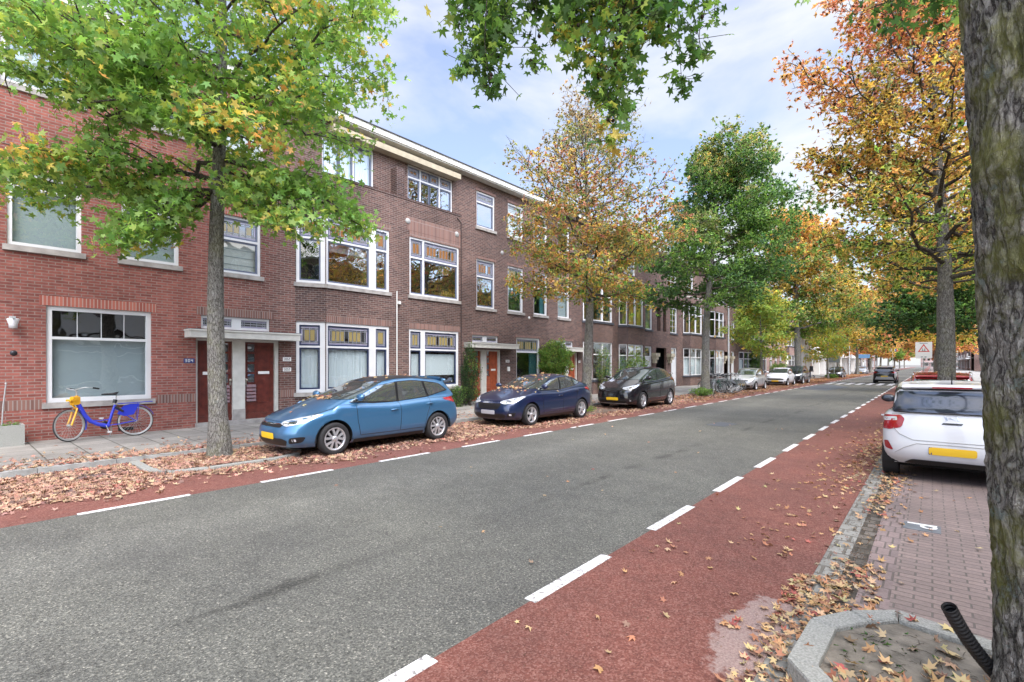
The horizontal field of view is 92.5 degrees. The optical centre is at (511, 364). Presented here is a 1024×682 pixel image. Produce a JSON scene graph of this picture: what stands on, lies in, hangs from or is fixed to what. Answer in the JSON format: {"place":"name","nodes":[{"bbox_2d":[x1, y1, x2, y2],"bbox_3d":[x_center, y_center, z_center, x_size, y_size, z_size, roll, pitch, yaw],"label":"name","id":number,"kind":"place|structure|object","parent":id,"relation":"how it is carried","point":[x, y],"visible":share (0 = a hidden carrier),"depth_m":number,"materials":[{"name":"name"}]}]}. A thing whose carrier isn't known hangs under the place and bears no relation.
{"place":"outdoors","nodes":[
{"label":"outdoors","id":0,"kind":"place"},
{"bbox_2d":[0,367,903,470],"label":"pavement far side","id":1,"kind":"structure","parent":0,"point":[102,444],"depth_m":10.41,"materials":[{"name":"concrete"}]},
{"bbox_2d":[0,383,24,446],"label":"planter","id":2,"kind":"object","parent":1,"relation":"on","point":[12,434],"visible":1,"depth_m":9.95,"materials":[{"name":"concrete"}]},
{"bbox_2d":[52,387,153,441],"bbox_3d":[-9.199,1.083,11.069,0.682,1.163,1.817,-4,-3,41],"label":"bicycle","id":3,"kind":"object","parent":1,"relation":"on","point":[128,409],"visible":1,"depth_m":11.00,"materials":[{"name":"blue"}]},
{"bbox_2d":[0,0,301,441],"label":"terraced house","id":4,"kind":"structure","parent":1,"relation":"on","point":[74,314],"depth_m":11.99,"materials":[{"name":"red brick"}]},
{"bbox_2d":[0,32,86,109],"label":"window","id":5,"kind":"structure","parent":4,"relation":"in","point":[33,57],"depth_m":10.58,"materials":[{"name":"white paint"}]},
{"bbox_2d":[2,175,85,258],"bbox_3d":[-10.279,-3.275,10.790,0.275,1.730,1.330,0,0,41],"label":"window","id":6,"kind":"structure","parent":4,"relation":"in","point":[47,235],"depth_m":10.82,"materials":[{"name":"glass"}]},
{"bbox_2d":[42,305,155,408],"bbox_3d":[-9.654,-0.165,11.519,0.275,2.270,2.050,0,0,41],"label":"window","id":7,"kind":"structure","parent":4,"relation":"in","point":[111,365],"depth_m":11.53,"materials":[{"name":"glass"}]},
{"bbox_2d":[117,203,182,270],"bbox_3d":[-9.035,-3.275,12.240,0.275,1.730,1.330,0,0,41],"label":"window","id":8,"kind":"structure","parent":4,"relation":"in","point":[159,261],"depth_m":12.38,"materials":[{"name":"white paint"}]},
{"bbox_2d":[197,340,231,422],"bbox_3d":[-8.131,0.460,13.401,0.145,2.200,0.870,0,0,41],"label":"door","id":9,"kind":"structure","parent":4,"relation":"in","point":[202,383],"depth_m":13.22,"materials":[{"name":"brown wood"}]},
{"bbox_2d":[201,315,268,331],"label":"window","id":10,"kind":"structure","parent":4,"relation":"in","point":[235,323],"depth_m":13.87,"materials":[{"name":"white paint"}]},
{"bbox_2d":[224,214,263,280],"bbox_3d":[-7.733,-3.275,13.758,0.275,1.730,1.390,0,0,41],"label":"window","id":11,"kind":"structure","parent":4,"relation":"in","point":[241,253],"depth_m":13.91,"materials":[{"name":"white paint"}]},
{"bbox_2d":[245,342,273,418],"bbox_3d":[-7.369,0.460,14.289,0.145,2.200,0.830,0,0,41],"label":"door","id":12,"kind":"structure","parent":4,"relation":"in","point":[259,357],"depth_m":14.30,"materials":[{"name":"brown wood"}]},
{"bbox_2d":[294,96,462,405],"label":"terraced house","id":13,"kind":"structure","parent":1,"relation":"on","point":[383,306],"depth_m":17.19,"materials":[{"name":"brick"}]},
{"bbox_2d":[294,321,324,396],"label":"window","id":14,"kind":"structure","parent":13,"relation":"in","point":[310,356],"depth_m":15.25,"materials":[{"name":"white paint"}]},
{"bbox_2d":[294,217,327,287],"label":"window","id":15,"kind":"structure","parent":13,"relation":"in","point":[320,283],"depth_m":15.16,"materials":[{"name":"white paint"}]},
{"bbox_2d":[322,135,372,186],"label":"window","id":16,"kind":"structure","parent":13,"relation":"in","point":[358,172],"depth_m":16.56,"materials":[{"name":"glass"}]},
{"bbox_2d":[326,322,388,390],"bbox_3d":[-5.141,-0.225,16.304,0.177,2.190,2.348,0,0,41],"label":"window","id":17,"kind":"structure","parent":13,"relation":"in","point":[345,362],"depth_m":16.26,"materials":[{"name":"white paint"}]},
{"bbox_2d":[325,217,391,295],"bbox_3d":[-5.102,-3.525,16.271,0.255,2.270,2.488,0,0,41],"label":"window","id":18,"kind":"structure","parent":13,"relation":"in","point":[373,253],"depth_m":16.53,"materials":[{"name":"white paint"}]},
{"bbox_2d":[408,165,451,211],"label":"window","id":19,"kind":"structure","parent":13,"relation":"in","point":[421,179],"depth_m":19.03,"materials":[{"name":"white paint"}]},
{"bbox_2d":[408,236,460,303],"bbox_3d":[-2.945,-3.535,18.728,0.180,2.250,2.590,0,0,41],"label":"window","id":20,"kind":"structure","parent":13,"relation":"in","point":[422,257],"depth_m":18.56,"materials":[{"name":"white paint"}]},
{"bbox_2d":[409,329,460,389],"bbox_3d":[-2.986,-0.155,18.737,0.255,2.290,2.590,0,0,41],"label":"window","id":21,"kind":"structure","parent":13,"relation":"in","point":[421,364],"depth_m":18.77,"materials":[{"name":"white paint"}]},
{"bbox_2d":[450,385,465,406],"bbox_3d":[-2.170,1.243,19.227,0.633,0.865,0.705,0,0,41],"label":"shrub","id":22,"kind":"object","parent":1,"relation":"on","point":[459,402],"visible":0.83,"depth_m":19.14,"materials":[{"name":"green plant"}]},
{"bbox_2d":[459,342,482,405],"bbox_3d":[-1.735,0.358,19.834,0.933,2.643,0.953,0,0,41],"label":"shrub","id":23,"kind":"object","parent":1,"relation":"on","point":[471,393],"visible":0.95,"depth_m":19.70,"materials":[{"name":"green plant"}]},
{"bbox_2d":[444,163,584,404],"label":"terraced house","id":24,"kind":"structure","parent":1,"relation":"on","point":[505,332],"depth_m":22.10,"materials":[{"name":"brown brick"}]},
{"bbox_2d":[468,351,480,400],"bbox_3d":[-1.647,0.474,20.958,0.145,2.172,0.825,0,0,41],"label":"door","id":25,"kind":"structure","parent":24,"relation":"in","point":[478,352],"depth_m":21.19,"materials":[{"name":"orange wood"}]},
{"bbox_2d":[472,335,496,342],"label":"window","id":26,"kind":"structure","parent":24,"relation":"in","point":[483,338],"depth_m":21.33,"materials":[{"name":"glass"}]},
{"bbox_2d":[475,191,496,234],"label":"window","id":27,"kind":"structure","parent":24,"relation":"in","point":[490,205],"depth_m":21.46,"materials":[{"name":"white paint"}]},
{"bbox_2d":[475,258,496,311],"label":"window","id":28,"kind":"structure","parent":24,"relation":"in","point":[482,279],"depth_m":21.46,"materials":[{"name":"white paint"}]},
{"bbox_2d":[486,351,496,391],"bbox_3d":[-0.914,0.474,21.811,0.145,2.172,0.785,0,0,41],"label":"door","id":29,"kind":"structure","parent":24,"relation":"in","point":[491,356],"depth_m":21.83,"materials":[{"name":"orange wood"}]},
{"bbox_2d":[507,203,524,242],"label":"window","id":30,"kind":"structure","parent":24,"relation":"in","point":[511,210],"depth_m":22.98,"materials":[{"name":"glass"}]},
{"bbox_2d":[507,266,524,315],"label":"window","id":31,"kind":"structure","parent":24,"relation":"in","point":[511,268],"depth_m":23.04,"materials":[{"name":"white paint"}]},
{"bbox_2d":[516,337,538,377],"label":"window","id":32,"kind":"structure","parent":24,"relation":"in","point":[532,353],"depth_m":23.96,"materials":[{"name":"glass"}]},
{"bbox_2d":[533,272,548,318],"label":"window","id":33,"kind":"structure","parent":24,"relation":"in","point":[540,314],"depth_m":24.64,"materials":[{"name":"white paint"}]},
{"bbox_2d":[557,279,570,320],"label":"window","id":34,"kind":"structure","parent":24,"relation":"in","point":[563,313],"depth_m":26.10,"materials":[{"name":"glass"}]},
{"bbox_2d":[536,336,574,374],"bbox_3d":[2.159,0.128,24.207,1.870,3.067,2.063,0,0,41],"label":"shrub","id":35,"kind":"object","parent":1,"relation":"on","point":[556,360],"visible":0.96,"depth_m":23.90,"materials":[{"name":"green plant"}]},
{"bbox_2d":[580,220,614,393],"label":"terraced house","id":36,"kind":"structure","parent":1,"relation":"on","point":[603,328],"depth_m":28.21,"materials":[{"name":"brick"}]},
{"bbox_2d":[593,342,611,381],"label":"window","id":37,"kind":"structure","parent":36,"relation":"in","point":[601,343],"depth_m":28.19,"materials":[{"name":"white paint"}]},
{"bbox_2d":[593,287,612,324],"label":"window","id":38,"kind":"structure","parent":36,"relation":"in","point":[606,318],"depth_m":28.34,"materials":[{"name":"white paint"}]},
{"bbox_2d":[593,344,611,388],"bbox_3d":[5.122,0.275,27.598,1.104,2.808,1.188,0,0,-22],"label":"shrub","id":39,"kind":"object","parent":1,"relation":"on","point":[603,373],"visible":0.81,"depth_m":27.51,"materials":[{"name":"green plant"}]},
{"bbox_2d":[581,213,683,385],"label":"terraced house","id":40,"kind":"structure","parent":1,"relation":"on","point":[642,332],"depth_m":33.86,"materials":[{"name":"brick"}]},
{"bbox_2d":[625,344,642,366],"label":"window","id":41,"kind":"structure","parent":40,"relation":"in","point":[637,349],"depth_m":31.24,"materials":[{"name":"glass"}]},
{"bbox_2d":[628,295,643,328],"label":"window","id":42,"kind":"structure","parent":40,"relation":"in","point":[640,313],"depth_m":31.45,"materials":[{"name":"glass"}]},
{"bbox_2d":[645,304,653,331],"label":"window","id":43,"kind":"structure","parent":40,"relation":"in","point":[648,315],"depth_m":33.78,"materials":[{"name":"glass"}]},
{"bbox_2d":[670,308,677,334],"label":"window","id":44,"kind":"structure","parent":40,"relation":"in","point":[672,317],"depth_m":36.87,"materials":[{"name":"white paint"}]},
{"bbox_2d":[615,353,652,373],"bbox_3d":[7.556,0.488,30.176,3.068,2.444,3.236,0,0,41],"label":"shrub","id":45,"kind":"object","parent":1,"relation":"on","point":[635,362],"visible":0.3,"depth_m":29.93,"materials":[{"name":"green plant"}]},
{"bbox_2d":[665,249,736,385],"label":"terraced house","id":46,"kind":"structure","parent":1,"relation":"on","point":[691,344],"depth_m":41.71,"materials":[{"name":"brick"}]},
{"bbox_2d":[683,348,691,376],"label":"window","id":47,"kind":"structure","parent":46,"relation":"in","point":[686,360],"depth_m":38.28,"materials":[{"name":"white paint"}]},
{"bbox_2d":[691,348,701,376],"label":"window","id":48,"kind":"structure","parent":46,"relation":"in","point":[695,361],"depth_m":39.43,"materials":[{"name":"glass"}]},
{"bbox_2d":[691,306,701,335],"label":"window","id":49,"kind":"structure","parent":46,"relation":"in","point":[696,326],"depth_m":39.52,"materials":[{"name":"white paint"}]},
{"bbox_2d":[716,350,723,374],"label":"window","id":50,"kind":"structure","parent":46,"relation":"in","point":[719,353],"depth_m":43.65,"materials":[{"name":"glass"}]},
{"bbox_2d":[737,285,764,374],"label":"terraced house","id":51,"kind":"structure","parent":1,"relation":"on","point":[744,359],"depth_m":49.87,"materials":[{"name":"brick"}]},
{"bbox_2d":[765,306,794,375],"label":"terraced house","id":52,"kind":"structure","parent":1,"relation":"on","point":[789,350],"depth_m":63.29,"materials":[{"name":"brick"}]},
{"bbox_2d":[800,321,835,374],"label":"terraced house","id":53,"kind":"structure","parent":1,"relation":"on","point":[820,367],"depth_m":79.22,"materials":[{"name":"paint"}]},
{"bbox_2d":[840,347,855,371],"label":"terraced house","id":54,"kind":"structure","parent":1,"relation":"on","point":[844,362],"depth_m":109.96,"materials":[{"name":"white brick"}]},
{"bbox_2d":[0,367,910,502],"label":"parking strip far side","id":55,"kind":"object","parent":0,"point":[85,476],"visible":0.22,"depth_m":9.68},
{"bbox_2d":[129,445,300,473],"bbox_3d":[-5.277,1.735,9.073,1.666,0.050,2.600,0,0,41],"label":"tree pit kerb","id":56,"kind":"object","parent":55,"relation":"on","point":[142,465],"visible":0.73,"depth_m":8.37,"materials":[{"name":"concrete"}]},
{"bbox_2d":[143,445,300,472],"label":"tree pit soil","id":57,"kind":"object","parent":55,"relation":"on","point":[230,459],"visible":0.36,"depth_m":8.98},
{"bbox_2d":[0,0,410,456],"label":"maple tree","id":58,"kind":"object","parent":57,"relation":"on","point":[129,82],"visible":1,"depth_m":8.33,"materials":[{"name":"green plant"}]},
{"bbox_2d":[2,415,588,510],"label":"leaf fragments","id":59,"kind":"object","parent":55,"relation":"on","point":[244,460],"visible":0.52,"depth_m":8.46,"materials":[{"name":"plant"}]},
{"bbox_2d":[0,399,710,517],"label":"fallen leaves","id":60,"kind":"object","parent":55,"relation":"on","point":[123,480],"visible":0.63,"depth_m":8.49,"materials":[{"name":"brown plant"}]},
{"bbox_2d":[259,375,456,454],"bbox_3d":[-3.257,1.007,10.977,2.013,1.505,4.344,0,0,41],"label":"parked car","id":61,"kind":"object","parent":55,"relation":"on","point":[355,410],"visible":0.98,"depth_m":10.17,"materials":[{"name":"blue paint"}]},
{"bbox_2d":[474,373,590,425],"bbox_3d":[0.734,1.026,15.567,2.045,1.468,4.387,0,0,41],"label":"parked car","id":62,"kind":"object","parent":55,"relation":"on","point":[530,406],"visible":0.98,"depth_m":14.59,"materials":[{"name":"blue paint"}]},
{"bbox_2d":[586,408,619,414],"bbox_3d":[2.760,1.745,18.451,1.740,0.030,2.200,0,0,41],"label":"planting strip","id":63,"kind":"object","parent":55,"relation":"on","point":[598,410],"visible":0.21,"depth_m":18.26,"materials":[{"name":"soil"}]},
{"bbox_2d":[495,75,701,409],"bbox_3d":[3.218,-4.309,18.234,7.337,12.088,8.282,0,0,41],"label":"maple tree","id":64,"kind":"object","parent":63,"relation":"on","point":[619,249],"visible":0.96,"depth_m":17.16,"materials":[{"name":"orange plant"}]},
{"bbox_2d":[598,367,674,408],"bbox_3d":[5.349,0.928,20.899,2.089,1.664,4.372,0,0,41],"label":"parked car","id":65,"kind":"object","parent":55,"relation":"on","point":[640,387],"visible":1,"depth_m":19.81,"materials":[{"name":"black paint"}]},
{"bbox_2d":[674,383,814,400],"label":"fallen leaves","id":66,"kind":"object","parent":55,"relation":"on","point":[741,392],"visible":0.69,"depth_m":29.05,"materials":[{"name":"brown plant"}]},
{"bbox_2d":[731,368,766,389],"bbox_3d":[16.512,0.998,34.216,1.904,1.524,3.662,0,0,41],"label":"parked car","id":67,"kind":"object","parent":55,"relation":"on","point":[754,378],"visible":0.84,"depth_m":33.40,"materials":[{"name":"silver paint"}]},
{"bbox_2d":[714,284,799,369],"bbox_3d":[18.968,-2.338,37.959,5.899,8.010,5.608,0,0,41],"label":"maple tree","id":68,"kind":"object","parent":55,"relation":"on","point":[768,311],"visible":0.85,"depth_m":37.21,"materials":[{"name":"green plant"}]},
{"bbox_2d":[766,367,794,385],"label":"parked car","id":69,"kind":"object","parent":55,"relation":"on","point":[782,375],"visible":0.99,"depth_m":40.33,"materials":[{"name":"white paint"}]},
{"bbox_2d":[786,365,809,383],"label":"parked car","id":70,"kind":"object","parent":55,"relation":"on","point":[801,373],"visible":0.64,"depth_m":44.23,"materials":[{"name":"black paint"}]},
{"bbox_2d":[733,205,878,364],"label":"maple tree","id":71,"kind":"object","parent":55,"relation":"on","point":[802,289],"visible":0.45,"depth_m":45.01,"materials":[{"name":"orange plant"}]},
{"bbox_2d":[801,314,859,377],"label":"maple tree","id":72,"kind":"object","parent":55,"relation":"on","point":[818,340],"visible":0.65,"depth_m":57.46,"materials":[{"name":"green plant"}]},
{"bbox_2d":[795,373,870,382],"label":"fallen leaves","id":73,"kind":"object","parent":55,"relation":"on","point":[826,379],"visible":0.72,"depth_m":58.60,"materials":[{"name":"orange plant"}]},
{"bbox_2d":[802,264,877,365],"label":"maple tree","id":74,"kind":"object","parent":55,"relation":"on","point":[855,335],"visible":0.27,"depth_m":65.13,"materials":[{"name":"orange plant"}]},
{"bbox_2d":[834,284,903,373],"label":"maple tree","id":75,"kind":"object","parent":55,"relation":"on","point":[875,347],"visible":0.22,"depth_m":82.25,"materials":[{"name":"orange plant"}]},
{"bbox_2d":[848,287,899,371],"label":"maple tree","id":76,"kind":"object","parent":55,"relation":"on","point":[870,362],"visible":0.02,"depth_m":101.37,"materials":[{"name":"orange plant"}]},
{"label":"planting strip","id":77,"kind":"structure","parent":55,"relation":"on","visible":0},
{"bbox_2d":[624,114,836,394],"bbox_3d":[11.813,-5.988,27.349,10.496,15.442,9.411,0,0,41],"label":"maple tree","id":78,"kind":"object","parent":77,"relation":"on","point":[718,171],"visible":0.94,"depth_m":26.20,"materials":[{"name":"green plant"}]},
{"bbox_2d":[0,367,914,527],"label":"cycle lane far side","id":79,"kind":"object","parent":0,"point":[191,486],"visible":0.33,"depth_m":7.76,"materials":[{"name":"red concrete"}]},
{"bbox_2d":[0,367,926,681],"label":"road","id":80,"kind":"structure","parent":0,"point":[372,571],"depth_m":4.66,"materials":[{"name":"asphalt"}]},
{"bbox_2d":[77,377,910,681],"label":"lane markings","id":81,"kind":"object","parent":80,"relation":"on","point":[415,667],"visible":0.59,"depth_m":4.46,"materials":[{"name":"paint"}]},
{"bbox_2d":[707,385,845,426],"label":"tar repairs","id":82,"kind":"structure","parent":80,"relation":"on","point":[816,387],"depth_m":35.68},
{"bbox_2d":[873,366,899,382],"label":"driving car","id":83,"kind":"object","parent":80,"relation":"on","point":[886,373],"visible":1,"depth_m":45.50,"materials":[{"name":"black paint"}]},
{"bbox_2d":[95,0,976,364],"label":"sky","id":84,"kind":"structure","parent":0,"point":[440,116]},
{"bbox_2d":[405,367,930,681],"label":"bike lane","id":85,"kind":"structure","parent":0,"point":[672,651],"depth_m":3.80,"materials":[{"name":"asphalt"}]},
{"bbox_2d":[335,411,980,681],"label":"fallen leaves","id":86,"kind":"object","parent":85,"relation":"on","point":[826,601],"visible":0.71,"depth_m":3.73,"materials":[{"name":"brown plant"}]},
{"bbox_2d":[507,449,896,680],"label":"leaf fragments","id":87,"kind":"object","parent":85,"relation":"on","point":[819,553],"visible":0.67,"depth_m":4.64,"materials":[{"name":"plant"}]},
{"bbox_2d":[875,365,980,371],"bbox_3d":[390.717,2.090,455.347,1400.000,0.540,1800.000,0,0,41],"label":"ground","id":88,"kind":"structure","parent":0,"point":[912,366],"depth_m":801.91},
{"bbox_2d":[0,367,906,478],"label":"kerb","id":89,"kind":"structure","parent":88,"relation":"on","point":[31,471],"depth_m":8.46,"materials":[{"name":"stone"}]},
{"bbox_2d":[753,368,930,681],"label":"gutter","id":90,"kind":"object","parent":88,"relation":"on","point":[825,568],"visible":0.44,"depth_m":4.52,"materials":[{"name":"concrete"}]},
{"bbox_2d":[825,369,930,614],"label":"silted pavers","id":91,"kind":"object","parent":88,"relation":"on","point":[869,532],"depth_m":4.78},
{"bbox_2d":[915,342,931,371],"bbox_3d":[30.228,0.060,35.965,0.950,3.400,0.104,0,0,41],"label":"road sign","id":92,"kind":"object","parent":91,"relation":"on","point":[923,350],"visible":0.98,"depth_m":35.95,"materials":[{"name":"white"}]},
{"bbox_2d":[852,367,931,609],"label":"border bricks","id":93,"kind":"object","parent":88,"relation":"on","point":[890,535],"visible":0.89,"depth_m":4.71,"materials":[{"name":"brick"}]},
{"bbox_2d":[964,347,980,370],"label":"terraced house","id":94,"kind":"structure","parent":88,"relation":"on","point":[973,363],"depth_m":128.62,"materials":[{"name":"brick"}]},
{"bbox_2d":[888,367,992,639],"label":"parking space","id":95,"kind":"object","parent":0,"point":[935,571],"visible":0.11,"depth_m":4.56,"materials":[{"name":"brick"}]},
{"bbox_2d":[787,610,992,681],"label":"tree pit kerb","id":96,"kind":"object","parent":95,"relation":"on","point":[804,662],"visible":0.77,"depth_m":3.00,"materials":[{"name":"concrete"}]},
{"bbox_2d":[820,622,991,681],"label":"tree pit soil","id":97,"kind":"object","parent":95,"relation":"on","point":[896,632],"visible":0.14,"depth_m":2.82,"materials":[{"name":"soil"}]},
{"bbox_2d":[424,0,1023,681],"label":"maple tree","id":98,"kind":"object","parent":97,"relation":"on","point":[992,40],"visible":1,"depth_m":2.34,"materials":[{"name":"green plant"}]},
{"bbox_2d":[803,598,990,681],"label":"fallen leaves","id":99,"kind":"object","parent":97,"relation":"on","point":[842,670],"visible":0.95,"depth_m":2.67,"materials":[{"name":"brown plant"}]},
{"bbox_2d":[834,628,960,681],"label":"weeds","id":100,"kind":"object","parent":97,"relation":"on","point":[887,643],"visible":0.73,"depth_m":2.86,"materials":[{"name":"green plant"}]},
{"bbox_2d":[839,631,977,680],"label":"twigs","id":101,"kind":"object","parent":97,"relation":"on","point":[912,661],"visible":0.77,"depth_m":2.81,"materials":[{"name":"plant"}]},
{"bbox_2d":[941,602,992,676],"bbox_3d":[2.356,1.452,2.429,0.607,0.617,0.070,0,0,-17],"label":"hose","id":102,"kind":"object","parent":97,"relation":"on","point":[967,637],"visible":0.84,"depth_m":2.37,"materials":[{"name":"black plastic"}]},
{"bbox_2d":[848,126,974,370],"bbox_3d":[18.920,-4.101,21.315,7.709,11.628,8.244,0,0,41],"label":"maple tree","id":103,"kind":"object","parent":95,"relation":"on","point":[925,284],"visible":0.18,"depth_m":21.19,"materials":[{"name":"orange plant"}]},
{"bbox_2d":[846,236,977,349],"bbox_3d":[26.128,-3.253,30.401,9.873,9.847,8.322,0,0,-4],"label":"maple tree","id":104,"kind":"object","parent":95,"relation":"on","point":[913,313],"visible":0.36,"depth_m":29.83,"materials":[{"name":"green plant"}]},
{"bbox_2d":[852,221,974,371],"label":"maple tree","id":105,"kind":"object","parent":95,"relation":"on","point":[874,293],"visible":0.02,"depth_m":40.69,"materials":[{"name":"orange plant"}]},
{"bbox_2d":[903,521,940,533],"bbox_3d":[4.426,1.756,5.288,0.310,0.008,0.310,0,0,41],"label":"parking letter tile","id":106,"kind":"object","parent":95,"relation":"on","point":[919,526],"visible":1,"depth_m":5.27,"materials":[{"name":"white tile"}]},
{"bbox_2d":[877,324,977,371],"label":"maple tree","id":107,"kind":"object","parent":95,"relation":"on","point":[926,338],"visible":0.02,"depth_m":59.15,"materials":[{"name":"orange plant"}]},
{"bbox_2d":[881,374,985,473],"bbox_3d":[7.545,0.949,8.455,1.952,1.621,3.682,0,0,41],"label":"parked car","id":108,"kind":"object","parent":95,"relation":"on","point":[933,424],"visible":0.66,"depth_m":7.28,"materials":[{"name":"white paint"}]},
{"bbox_2d":[905,334,978,367],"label":"maple tree","id":109,"kind":"object","parent":95,"relation":"on","point":[968,348],"visible":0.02,"depth_m":76.14,"materials":[{"name":"orange plant"}]},
{"bbox_2d":[911,371,973,380],"bbox_3d":[13.406,0.989,15.317,2.016,1.543,4.332,0,0,41],"label":"parked car","id":110,"kind":"object","parent":95,"relation":"on","point":[933,376],"visible":0.22,"depth_m":14.27,"materials":[{"name":"red paint"}]},
{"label":"near side planting strip","id":111,"kind":"structure","parent":95,"relation":"on","visible":0},
{"bbox_2d":[769,0,974,379],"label":"maple tree","id":112,"kind":"object","parent":111,"relation":"on","point":[880,119],"visible":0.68,"depth_m":11.84,"materials":[{"name":"orange plant"}]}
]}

